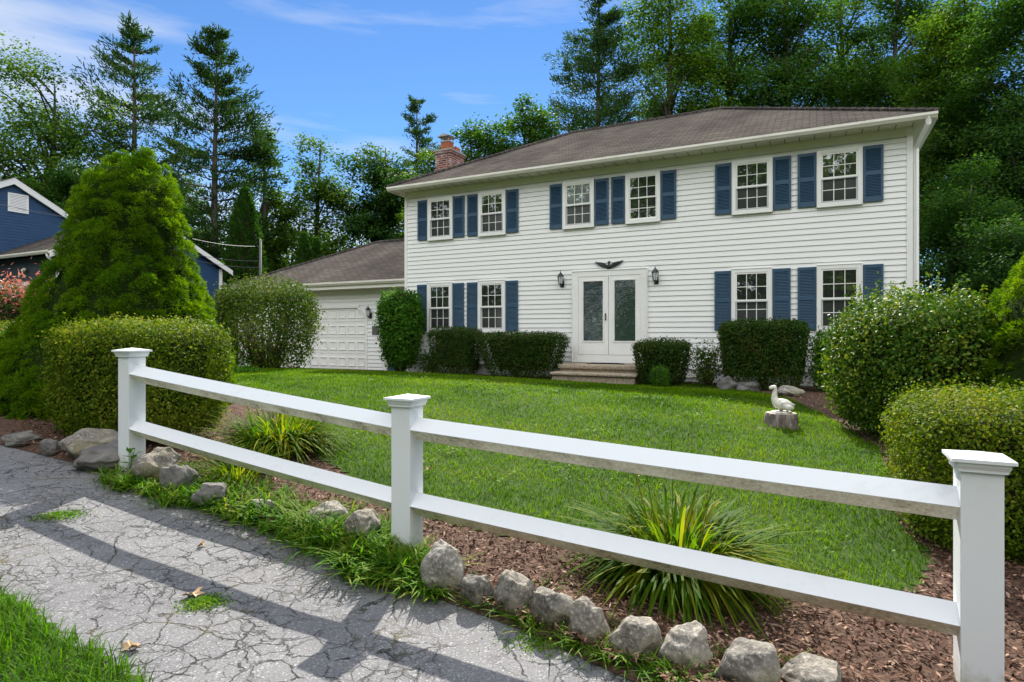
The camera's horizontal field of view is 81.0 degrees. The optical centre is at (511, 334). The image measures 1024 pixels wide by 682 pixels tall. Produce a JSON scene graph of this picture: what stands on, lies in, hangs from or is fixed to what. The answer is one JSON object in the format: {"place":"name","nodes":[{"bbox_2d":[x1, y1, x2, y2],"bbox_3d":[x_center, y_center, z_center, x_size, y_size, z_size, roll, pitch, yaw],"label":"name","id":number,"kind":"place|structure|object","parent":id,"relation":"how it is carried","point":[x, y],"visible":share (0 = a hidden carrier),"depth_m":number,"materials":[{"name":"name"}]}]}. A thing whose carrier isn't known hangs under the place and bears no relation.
{"place":"outdoors","nodes":[
{"label":"outdoors","id":0,"kind":"place"},
{"bbox_2d":[0,573,163,681],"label":"verge grass","id":1,"kind":"structure","parent":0,"point":[63,643],"depth_m":2.23,"materials":[{"name":"green plant"}]},
{"bbox_2d":[0,444,632,681],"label":"footpath","id":2,"kind":"structure","parent":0,"point":[122,567],"depth_m":2.74,"materials":[{"name":"grey asphalt"}]},
{"bbox_2d":[25,507,99,522],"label":"moss tuft","id":3,"kind":"object","parent":2,"relation":"on","point":[52,514],"visible":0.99,"depth_m":3.57,"materials":[{"name":"green plant"}]},
{"bbox_2d":[72,440,119,471],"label":"border rock","id":4,"kind":"object","parent":2,"relation":"on","point":[92,458],"visible":0.58,"depth_m":4.40,"materials":[{"name":"stone"}]},
{"bbox_2d":[121,639,141,650],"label":"fallen leaf","id":5,"kind":"object","parent":2,"relation":"on","point":[128,644],"visible":0.96,"depth_m":2.35,"materials":[{"name":"beige plant"}]},
{"bbox_2d":[129,447,180,482],"bbox_3d":[-2.568,0.961,4.320,0.315,0.283,0.265,0,0,-34],"label":"border rock","id":6,"kind":"object","parent":2,"relation":"on","point":[154,461],"visible":0.68,"depth_m":4.25,"materials":[{"name":"stone"}]},
{"bbox_2d":[159,465,198,491],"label":"border rock","id":7,"kind":"object","parent":2,"relation":"on","point":[176,475],"visible":0.74,"depth_m":4.09,"materials":[{"name":"stone"}]},
{"bbox_2d":[181,587,204,596],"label":"fallen leaf","id":8,"kind":"object","parent":2,"relation":"on","point":[196,592],"visible":1,"depth_m":2.80,"materials":[{"name":"beige plant"}]},
{"bbox_2d":[171,590,242,614],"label":"moss tuft","id":9,"kind":"object","parent":2,"relation":"on","point":[203,601],"visible":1,"depth_m":2.72,"materials":[{"name":"green plant"}]},
{"bbox_2d":[477,626,575,661],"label":"grass","id":10,"kind":"structure","parent":2,"relation":"on","point":[539,641],"depth_m":2.49,"materials":[{"name":"green plant"}]},
{"bbox_2d":[0,367,1023,681],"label":"garden bed","id":11,"kind":"object","parent":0,"point":[882,673],"visible":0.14,"depth_m":2.78,"materials":[{"name":"brown wood"}]},
{"bbox_2d":[0,319,22,365],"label":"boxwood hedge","id":12,"kind":"object","parent":11,"relation":"on","point":[2,326],"visible":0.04,"depth_m":7.48,"materials":[{"name":"green plant"}]},
{"bbox_2d":[0,430,41,446],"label":"border rock","id":13,"kind":"object","parent":11,"relation":"on","point":[13,439],"visible":0.92,"depth_m":4.96,"materials":[{"name":"stone"}]},
{"bbox_2d":[0,257,46,325],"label":"pink tipped shrub","id":14,"kind":"object","parent":11,"relation":"on","point":[10,306],"visible":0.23,"depth_m":8.82,"materials":[{"name":"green plant"}]},
{"bbox_2d":[39,439,59,455],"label":"border rock","id":15,"kind":"object","parent":11,"relation":"on","point":[46,446],"visible":0.95,"depth_m":4.76,"materials":[{"name":"stone"}]},
{"bbox_2d":[58,428,117,459],"bbox_3d":[-3.326,0.893,4.798,0.472,0.278,0.456,0,0,0],"label":"border rock","id":16,"kind":"object","parent":11,"relation":"on","point":[75,443],"visible":0.58,"depth_m":4.68,"materials":[{"name":"stone"}]},
{"bbox_2d":[0,145,236,420],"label":"conical conifer","id":17,"kind":"object","parent":11,"relation":"on","point":[122,251],"visible":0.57,"depth_m":6.49,"materials":[{"name":"green plant"}]},
{"bbox_2d":[122,447,142,473],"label":"broadleaf weed","id":18,"kind":"object","parent":11,"relation":"on","point":[130,451],"visible":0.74,"depth_m":4.34,"materials":[{"name":"green plant"}]},
{"bbox_2d":[34,311,238,440],"bbox_3d":[-3.387,0.347,5.452,1.701,1.112,1.134,0,0,20],"label":"boxwood hedge","id":19,"kind":"object","parent":11,"relation":"on","point":[91,370],"visible":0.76,"depth_m":5.14,"materials":[{"name":"green plant"}]},
{"bbox_2d":[191,482,226,506],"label":"border rock","id":20,"kind":"object","parent":11,"relation":"on","point":[208,489],"visible":0.76,"depth_m":3.87,"materials":[{"name":"stone"}]},
{"bbox_2d":[166,436,300,482],"bbox_3d":[-2.027,0.925,4.417,0.944,0.285,1.024,0,0,0],"label":"daylily clump","id":21,"kind":"object","parent":11,"relation":"on","point":[238,469],"visible":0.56,"depth_m":4.34,"materials":[{"name":"green plant"}]},
{"bbox_2d":[231,363,263,372],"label":"leafy plant","id":22,"kind":"object","parent":11,"relation":"on","point":[245,369],"visible":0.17,"depth_m":12.49,"materials":[{"name":"green plant"}]},
{"bbox_2d":[250,499,275,512],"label":"border rock","id":23,"kind":"object","parent":11,"relation":"on","point":[269,502],"visible":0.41,"depth_m":3.82,"materials":[{"name":"stone"}]},
{"bbox_2d":[207,269,328,368],"bbox_3d":[-5.999,-0.185,14.631,2.802,2.788,2.727,0,0,0],"label":"ball shaped bush","id":24,"kind":"object","parent":11,"relation":"on","point":[260,348],"visible":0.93,"depth_m":13.96,"materials":[{"name":"green plant"}]},
{"bbox_2d":[186,406,368,474],"bbox_3d":[-2.002,0.843,5.169,1.509,0.554,1.582,0,0,33],"label":"daylily clump","id":25,"kind":"object","parent":11,"relation":"on","point":[304,434],"visible":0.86,"depth_m":4.98,"materials":[{"name":"green plant"}]},
{"bbox_2d":[305,500,347,521],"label":"border rock","id":26,"kind":"object","parent":11,"relation":"on","point":[332,504],"visible":0.5,"depth_m":3.70,"materials":[{"name":"stone"}]},
{"bbox_2d":[339,508,380,538],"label":"border rock","id":27,"kind":"object","parent":11,"relation":"on","point":[364,518],"visible":0.63,"depth_m":3.45,"materials":[{"name":"stone"}]},
{"bbox_2d":[372,287,426,371],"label":"egg shaped bush","id":28,"kind":"object","parent":11,"relation":"on","point":[401,314],"visible":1,"depth_m":17.18,"materials":[{"name":"green plant"}]},
{"bbox_2d":[412,346,444,372],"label":"loose shrub","id":29,"kind":"object","parent":11,"relation":"on","point":[428,368],"visible":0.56,"depth_m":17.00,"materials":[{"name":"green plant"}]},
{"bbox_2d":[420,539,464,595],"bbox_3d":[-0.340,1.164,2.943,0.218,0.302,0.162,0,0,0],"label":"border rock","id":30,"kind":"object","parent":11,"relation":"on","point":[442,561],"visible":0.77,"depth_m":2.89,"materials":[{"name":"stone"}]},
{"bbox_2d":[425,325,482,374],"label":"yew shrub","id":31,"kind":"object","parent":11,"relation":"on","point":[453,348],"visible":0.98,"depth_m":16.38,"materials":[{"name":"green plant"}]},
{"bbox_2d":[77,459,854,681],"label":"crabgrass","id":32,"kind":"object","parent":11,"relation":"on","point":[371,548],"visible":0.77,"depth_m":3.32,"materials":[{"name":"green plant"}]},
{"bbox_2d":[459,574,493,608],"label":"border rock","id":33,"kind":"object","parent":11,"relation":"on","point":[475,586],"visible":0.94,"depth_m":2.79,"materials":[{"name":"stone"}]},
{"bbox_2d":[493,569,534,618],"bbox_3d":[0.017,1.198,2.758,0.182,0.228,0.164,0,0,-23],"label":"border rock","id":34,"kind":"object","parent":11,"relation":"on","point":[513,589],"visible":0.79,"depth_m":2.71,"materials":[{"name":"stone"}]},
{"bbox_2d":[476,330,570,379],"bbox_3d":[0.253,0.554,15.743,2.607,1.413,1.062,0,0,27],"label":"yew shrub","id":35,"kind":"object","parent":11,"relation":"on","point":[519,352],"visible":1,"depth_m":15.43,"materials":[{"name":"green plant"}]},
{"bbox_2d":[531,586,574,628],"bbox_3d":[0.184,1.214,2.640,0.186,0.195,0.169,0,0,39],"label":"border rock","id":36,"kind":"object","parent":11,"relation":"on","point":[550,606],"visible":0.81,"depth_m":2.58,"materials":[{"name":"stone"}]},
{"bbox_2d":[569,596,610,646],"bbox_3d":[0.319,1.216,2.507,0.127,0.212,0.157,0,0,-41],"label":"border rock","id":37,"kind":"object","parent":11,"relation":"on","point":[587,617],"visible":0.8,"depth_m":2.47,"materials":[{"name":"stone"}]},
{"bbox_2d":[322,413,866,583],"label":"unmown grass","id":38,"kind":"structure","parent":11,"relation":"on","point":[751,419],"depth_m":6.44,"materials":[{"name":"green plant"}]},
{"bbox_2d":[609,615,662,658],"bbox_3d":[0.504,1.230,2.418,0.205,0.189,0.162,0,0,24],"label":"border rock","id":39,"kind":"object","parent":11,"relation":"on","point":[641,635],"visible":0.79,"depth_m":2.36,"materials":[{"name":"stone"}]},
{"bbox_2d":[630,336,693,384],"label":"yew shrub","id":40,"kind":"object","parent":11,"relation":"on","point":[671,355],"visible":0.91,"depth_m":13.59,"materials":[{"name":"green plant"}]},
{"bbox_2d":[656,620,712,668],"bbox_3d":[0.668,1.236,2.342,0.204,0.190,0.192,0,0,-44],"label":"border rock","id":41,"kind":"object","parent":11,"relation":"on","point":[682,644],"visible":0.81,"depth_m":2.30,"materials":[{"name":"stone"}]},
{"bbox_2d":[547,440,828,641],"bbox_3d":[0.851,0.989,3.094,1.482,0.855,1.352,0,0,0],"label":"daylily clump","id":42,"kind":"object","parent":11,"relation":"on","point":[684,529],"visible":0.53,"depth_m":2.91,"materials":[{"name":"green plant"}]},
{"bbox_2d":[684,338,721,385],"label":"loose shrub","id":43,"kind":"object","parent":11,"relation":"on","point":[707,374],"visible":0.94,"depth_m":13.33,"materials":[{"name":"green plant"}]},
{"bbox_2d":[717,376,736,389],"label":"rock","id":44,"kind":"object","parent":11,"relation":"on","point":[726,382],"visible":0.82,"depth_m":12.61,"materials":[{"name":"stone"}]},
{"bbox_2d":[711,637,781,681],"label":"border rock","id":45,"kind":"object","parent":11,"relation":"on","point":[746,660],"visible":0.95,"depth_m":2.17,"materials":[{"name":"stone"}]},
{"bbox_2d":[736,381,761,390],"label":"rock","id":46,"kind":"object","parent":11,"relation":"on","point":[749,385],"visible":0.83,"depth_m":12.40,"materials":[{"name":"stone"}]},
{"bbox_2d":[716,317,811,390],"bbox_3d":[5.385,0.425,12.872,1.880,1.663,1.386,0,0,27],"label":"yew shrub","id":47,"kind":"object","parent":11,"relation":"on","point":[771,349],"visible":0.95,"depth_m":12.42,"materials":[{"name":"green plant"}]},
{"bbox_2d":[777,385,804,396],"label":"rock","id":48,"kind":"object","parent":11,"relation":"on","point":[788,391],"visible":0.84,"depth_m":10.89,"materials":[{"name":"stone"}]},
{"bbox_2d":[781,652,842,681],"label":"border rock","id":49,"kind":"object","parent":11,"relation":"on","point":[804,667],"visible":0.99,"depth_m":2.16,"materials":[{"name":"stone"}]},
{"bbox_2d":[799,325,849,391],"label":"loose shrub","id":50,"kind":"object","parent":11,"relation":"on","point":[816,359],"visible":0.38,"depth_m":12.21,"materials":[{"name":"green plant"}]},
{"bbox_2d":[811,271,1010,440],"bbox_3d":[4.249,0.230,6.318,1.947,1.799,1.888,0,0,0],"label":"holly bush","id":51,"kind":"object","parent":11,"relation":"on","point":[901,344],"visible":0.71,"depth_m":5.87,"materials":[{"name":"green plant"}]},
{"bbox_2d":[875,372,1023,565],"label":"boxwood hedge","id":52,"kind":"object","parent":11,"relation":"on","point":[955,418],"visible":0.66,"depth_m":3.45,"materials":[{"name":"green plant"}]},
{"bbox_2d":[963,250,1023,404],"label":"conical conifer","id":53,"kind":"object","parent":11,"relation":"on","point":[1011,356],"visible":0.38,"depth_m":5.43,"materials":[{"name":"green plant"}]},
{"bbox_2d":[0,0,1023,293],"label":"sky","id":54,"kind":"structure","parent":0,"point":[345,72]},
{"bbox_2d":[233,366,936,591],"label":"lawn","id":55,"kind":"structure","parent":0,"point":[769,516],"depth_m":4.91,"materials":[{"name":"plant"}]},
{"bbox_2d":[237,373,894,551],"bbox_3d":[-0.354,0.967,7.760,8.540,0.510,7.437,0,0,16],"label":"clover","id":56,"kind":"object","parent":55,"relation":"on","point":[824,525],"visible":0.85,"depth_m":6.19,"materials":[{"name":"green plant"}]},
{"bbox_2d":[648,364,670,386],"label":"dwarf shrub","id":57,"kind":"object","parent":55,"relation":"on","point":[660,377],"visible":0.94,"depth_m":13.19,"materials":[{"name":"green plant"}]},
{"bbox_2d":[764,411,798,429],"bbox_3d":[2.963,0.964,6.609,0.363,0.198,0.364,0,0,24],"label":"tree stump","id":58,"kind":"object","parent":55,"relation":"on","point":[789,421],"visible":0.76,"depth_m":6.46,"materials":[{"name":"grey wood"}]},
{"bbox_2d":[769,385,794,413],"bbox_3d":[2.969,0.712,6.603,0.268,0.305,0.226,0,0,8],"label":"duck statue","id":59,"kind":"object","parent":58,"relation":"on","point":[784,406],"visible":1,"depth_m":6.56,"materials":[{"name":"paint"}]},
{"bbox_3d":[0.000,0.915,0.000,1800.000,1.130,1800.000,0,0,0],"label":"ground","id":60,"kind":"structure","parent":0,"visible":0},
{"bbox_2d":[1,161,65,238],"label":"deciduous tree","id":61,"kind":"object","parent":60,"relation":"on","point":[46,194],"visible":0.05,"depth_m":26.35,"materials":[{"name":"green plant"}]},
{"bbox_2d":[38,159,93,217],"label":"deciduous tree","id":62,"kind":"object","parent":60,"relation":"on","point":[60,176],"visible":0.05,"depth_m":27.43,"materials":[{"name":"green plant"}]},
{"bbox_2d":[0,31,146,205],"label":"deciduous tree","id":63,"kind":"object","parent":60,"relation":"on","point":[52,134],"visible":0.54,"depth_m":29.24,"materials":[{"name":"green plant"}]},
{"bbox_2d":[0,177,232,323],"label":"neighbouring house","id":64,"kind":"structure","parent":60,"relation":"on","point":[18,250],"depth_m":22.61,"materials":[{"name":"blue"}]},
{"bbox_2d":[56,10,211,219],"bbox_3d":[-21.375,-8.883,34.166,8.601,18.411,8.892,0,0,0],"label":"pine tree","id":65,"kind":"object","parent":60,"relation":"on","point":[133,33],"visible":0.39,"depth_m":33.50,"materials":[{"name":"green plant"}]},
{"bbox_2d":[176,170,224,263],"bbox_3d":[-20.606,-4.888,37.041,5.509,10.458,6.988,0,0,0],"label":"deciduous tree","id":66,"kind":"object","parent":60,"relation":"on","point":[190,181],"visible":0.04,"depth_m":36.78,"materials":[{"name":"green plant"}]},
{"bbox_2d":[134,22,290,263],"bbox_3d":[-15.862,-8.089,32.174,7.405,16.851,7.250,0,0,24],"label":"pine tree","id":67,"kind":"object","parent":60,"relation":"on","point":[225,110],"visible":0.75,"depth_m":31.53,"materials":[{"name":"green plant"}]},
{"bbox_2d":[195,239,261,274],"bbox_3d":[-10.907,-1.442,23.277,0.117,5.224,4.587,0,0,6],"label":"utility pole","id":68,"kind":"object","parent":60,"relation":"on","point":[260,256],"visible":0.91,"depth_m":25.46,"materials":[{"name":"grey metal"}]},
{"bbox_2d":[222,186,267,352],"bbox_3d":[-11.994,-2.711,26.962,2.244,7.930,2.301,0,0,0],"label":"arborvitae","id":69,"kind":"object","parent":60,"relation":"on","point":[244,234],"visible":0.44,"depth_m":26.55,"materials":[{"name":"green plant"}]},
{"bbox_2d":[230,122,302,272],"bbox_3d":[-14.240,-5.728,34.947,3.754,13.087,3.778,0,0,39],"label":"deciduous tree","id":70,"kind":"object","parent":60,"relation":"on","point":[266,208],"visible":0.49,"depth_m":34.91,"materials":[{"name":"green plant"}]},
{"bbox_2d":[294,231,310,264],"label":"arborvitae","id":71,"kind":"object","parent":60,"relation":"on","point":[303,252],"visible":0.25,"depth_m":26.34,"materials":[{"name":"green plant"}]},
{"bbox_2d":[263,131,361,272],"bbox_3d":[-11.820,-5.429,36.010,7.120,13.428,6.674,0,0,0],"label":"deciduous tree","id":72,"kind":"object","parent":60,"relation":"on","point":[318,193],"visible":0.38,"depth_m":34.97,"materials":[{"name":"green plant"}]},
{"bbox_2d":[309,236,322,259],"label":"arborvitae","id":73,"kind":"object","parent":60,"relation":"on","point":[316,248],"visible":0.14,"depth_m":26.37,"materials":[{"name":"green plant"}]},
{"bbox_2d":[325,142,416,251],"bbox_3d":[-7.654,-5.014,35.927,6.853,12.610,7.384,0,0,0],"label":"deciduous tree","id":74,"kind":"object","parent":60,"relation":"on","point":[385,205],"visible":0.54,"depth_m":34.58,"materials":[{"name":"green plant"}]},
{"bbox_2d":[386,95,440,233],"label":"spruce tree","id":75,"kind":"object","parent":60,"relation":"on","point":[416,131],"visible":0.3,"depth_m":42.56,"materials":[{"name":"green plant"}]},
{"bbox_2d":[395,147,434,238],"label":"deciduous tree","id":76,"kind":"object","parent":60,"relation":"on","point":[424,169],"visible":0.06,"depth_m":30.62,"materials":[{"name":"green plant"}]},
{"bbox_2d":[433,112,506,161],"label":"deciduous tree","id":77,"kind":"object","parent":60,"relation":"on","point":[469,135],"visible":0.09,"depth_m":30.44,"materials":[{"name":"green plant"}]},
{"bbox_2d":[480,92,563,157],"bbox_3d":[0.730,-5.407,30.680,5.458,13.390,5.259,0,0,0],"label":"deciduous tree","id":78,"kind":"object","parent":60,"relation":"on","point":[539,128],"visible":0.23,"depth_m":29.95,"materials":[{"name":"green plant"}]},
{"bbox_2d":[111,348,1017,681],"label":"fence","id":79,"kind":"object","parent":60,"relation":"on","point":[969,502],"visible":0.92,"depth_m":2.69,"materials":[{"name":"plastic"}]},
{"bbox_2d":[189,153,946,296],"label":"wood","id":80,"kind":"object","parent":60,"relation":"on","point":[366,242],"depth_m":43.91,"materials":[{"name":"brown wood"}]},
{"bbox_2d":[219,106,939,386],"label":"house","id":81,"kind":"structure","parent":60,"relation":"on","point":[702,224],"depth_m":15.10,"materials":[{"name":"plastic"}]},
{"bbox_2d":[253,310,297,366],"bbox_3d":[-8.678,0.120,21.962,2.590,2.160,0.082,0,0,27],"label":"garage door","id":82,"kind":"structure","parent":81,"relation":"in","point":[258,310],"depth_m":21.74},
{"bbox_2d":[311,308,364,368],"bbox_3d":[-5.958,0.120,20.582,2.630,2.160,0.082,0,0,27],"label":"garage door","id":83,"kind":"structure","parent":81,"relation":"in","point":[342,346],"depth_m":20.51,"materials":[{"name":"white metal"}]},
{"bbox_2d":[427,282,452,332],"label":"window","id":84,"kind":"structure","parent":81,"relation":"in","point":[439,295],"depth_m":17.75,"materials":[{"name":"white"}]},
{"bbox_2d":[427,195,453,240],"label":"window","id":85,"kind":"structure","parent":81,"relation":"in","point":[439,209],"depth_m":17.73,"materials":[{"name":"white"}]},
{"bbox_2d":[478,279,505,332],"bbox_3d":[-0.570,-0.788,16.957,0.879,1.479,0.095,0,0,27],"label":"window","id":86,"kind":"structure","parent":81,"relation":"in","point":[491,293],"depth_m":16.94,"materials":[{"name":"white"}]},
{"bbox_2d":[478,189,506,236],"bbox_3d":[-0.560,-3.423,16.951,0.879,1.279,0.095,0,0,27],"label":"window","id":87,"kind":"structure","parent":81,"relation":"in","point":[491,203],"depth_m":16.94,"materials":[{"name":"white"}]},
{"bbox_2d":[562,178,594,229],"bbox_3d":[1.747,-3.423,15.782,0.879,1.279,0.095,0,0,27],"label":"window","id":88,"kind":"structure","parent":81,"relation":"in","point":[577,195],"depth_m":15.78,"materials":[{"name":"white"}]},
{"bbox_2d":[578,276,608,354],"bbox_3d":[2.108,-0.485,15.584,0.810,2.020,0.080,0,0,27],"label":"storm door","id":89,"kind":"structure","parent":81,"relation":"in","point":[593,292],"depth_m":15.59,"materials":[{"name":"white glass"}]},
{"bbox_2d":[595,260,622,268],"bbox_3d":[2.485,-1.743,15.398,0.747,0.282,0.100,0,0,27],"label":"eagle plaque","id":90,"kind":"object","parent":81,"relation":"attached to","point":[608,265],"visible":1,"depth_m":15.37,"materials":[{"name":"black metal"}]},
{"bbox_2d":[609,275,639,354],"bbox_3d":[2.852,-0.485,15.220,0.823,2.020,0.054,0,0,27],"label":"storm door","id":91,"kind":"structure","parent":81,"relation":"in","point":[624,290],"depth_m":15.22,"materials":[{"name":"white glass"}]},
{"bbox_2d":[625,169,660,224],"bbox_3d":[3.274,-3.423,15.006,0.879,1.279,0.095,0,0,27],"label":"window","id":92,"kind":"structure","parent":81,"relation":"in","point":[642,189],"depth_m":15.00,"materials":[{"name":"white"}]},
{"bbox_2d":[731,267,771,322],"bbox_3d":[5.534,-0.788,13.860,0.879,1.479,0.095,0,0,27],"label":"window","id":93,"kind":"structure","parent":81,"relation":"in","point":[751,288],"depth_m":13.85,"materials":[{"name":"white"}]},
{"bbox_2d":[732,155,772,215],"bbox_3d":[5.542,-3.423,13.856,0.879,1.279,0.095,0,0,27],"label":"window","id":94,"kind":"structure","parent":81,"relation":"in","point":[752,178],"depth_m":13.84,"materials":[{"name":"white"}]},
{"bbox_2d":[817,144,862,207],"bbox_3d":[7.122,-3.423,13.055,0.879,1.279,0.095,0,0,27],"label":"window","id":95,"kind":"structure","parent":81,"relation":"in","point":[839,169],"depth_m":13.03,"materials":[{"name":"white"}]},
{"bbox_2d":[817,263,862,330],"bbox_3d":[7.122,-0.788,13.055,0.879,1.479,0.095,0,0,27],"label":"window","id":96,"kind":"structure","parent":81,"relation":"in","point":[834,281],"depth_m":13.08,"materials":[{"name":"white"}]},
{"bbox_2d":[550,363,644,384],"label":"entrance steps","id":97,"kind":"structure","parent":60,"relation":"on","point":[614,373],"depth_m":14.41,"materials":[{"name":"grey concrete"}]},
{"bbox_2d":[542,0,667,133],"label":"spruce tree","id":98,"kind":"object","parent":60,"relation":"on","point":[603,42],"visible":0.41,"depth_m":38.75,"materials":[{"name":"green plant"}]},
{"bbox_2d":[605,0,746,119],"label":"oak tree","id":99,"kind":"object","parent":60,"relation":"on","point":[685,60],"visible":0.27,"depth_m":41.99,"materials":[{"name":"green plant"}]},
{"bbox_2d":[663,0,798,113],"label":"oak tree","id":100,"kind":"object","parent":60,"relation":"on","point":[730,30],"visible":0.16,"depth_m":43.63,"materials":[{"name":"green plant"}]},
{"bbox_2d":[715,0,884,106],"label":"oak tree","id":101,"kind":"object","parent":60,"relation":"on","point":[793,78],"visible":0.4,"depth_m":41.26,"materials":[{"name":"green plant"}]},
{"bbox_2d":[792,0,919,187],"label":"oak tree","id":102,"kind":"object","parent":60,"relation":"on","point":[857,5],"visible":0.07,"depth_m":42.89,"materials":[{"name":"green plant"}]},
{"bbox_2d":[828,0,954,284],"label":"oak tree","id":103,"kind":"object","parent":60,"relation":"on","point":[901,12],"visible":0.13,"depth_m":39.50,"materials":[{"name":"green plant"}]},
{"bbox_2d":[880,0,1023,294],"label":"oak tree","id":104,"kind":"object","parent":60,"relation":"on","point":[938,37],"visible":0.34,"depth_m":27.65,"materials":[{"name":"green plant"}]},
{"bbox_2d":[919,0,1023,270],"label":"oak tree","id":105,"kind":"object","parent":60,"relation":"on","point":[1011,145],"visible":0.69,"depth_m":24.09,"materials":[{"name":"green plant"}]},
{"bbox_2d":[919,149,1023,310],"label":"deciduous tree","id":106,"kind":"object","parent":60,"relation":"on","point":[963,203],"visible":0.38,"depth_m":19.81,"materials":[{"name":"green plant"}]},
{"bbox_2d":[951,208,1023,315],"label":"deciduous tree","id":107,"kind":"object","parent":60,"relation":"on","point":[1007,255],"visible":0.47,"depth_m":16.96,"materials":[{"name":"green plant"}]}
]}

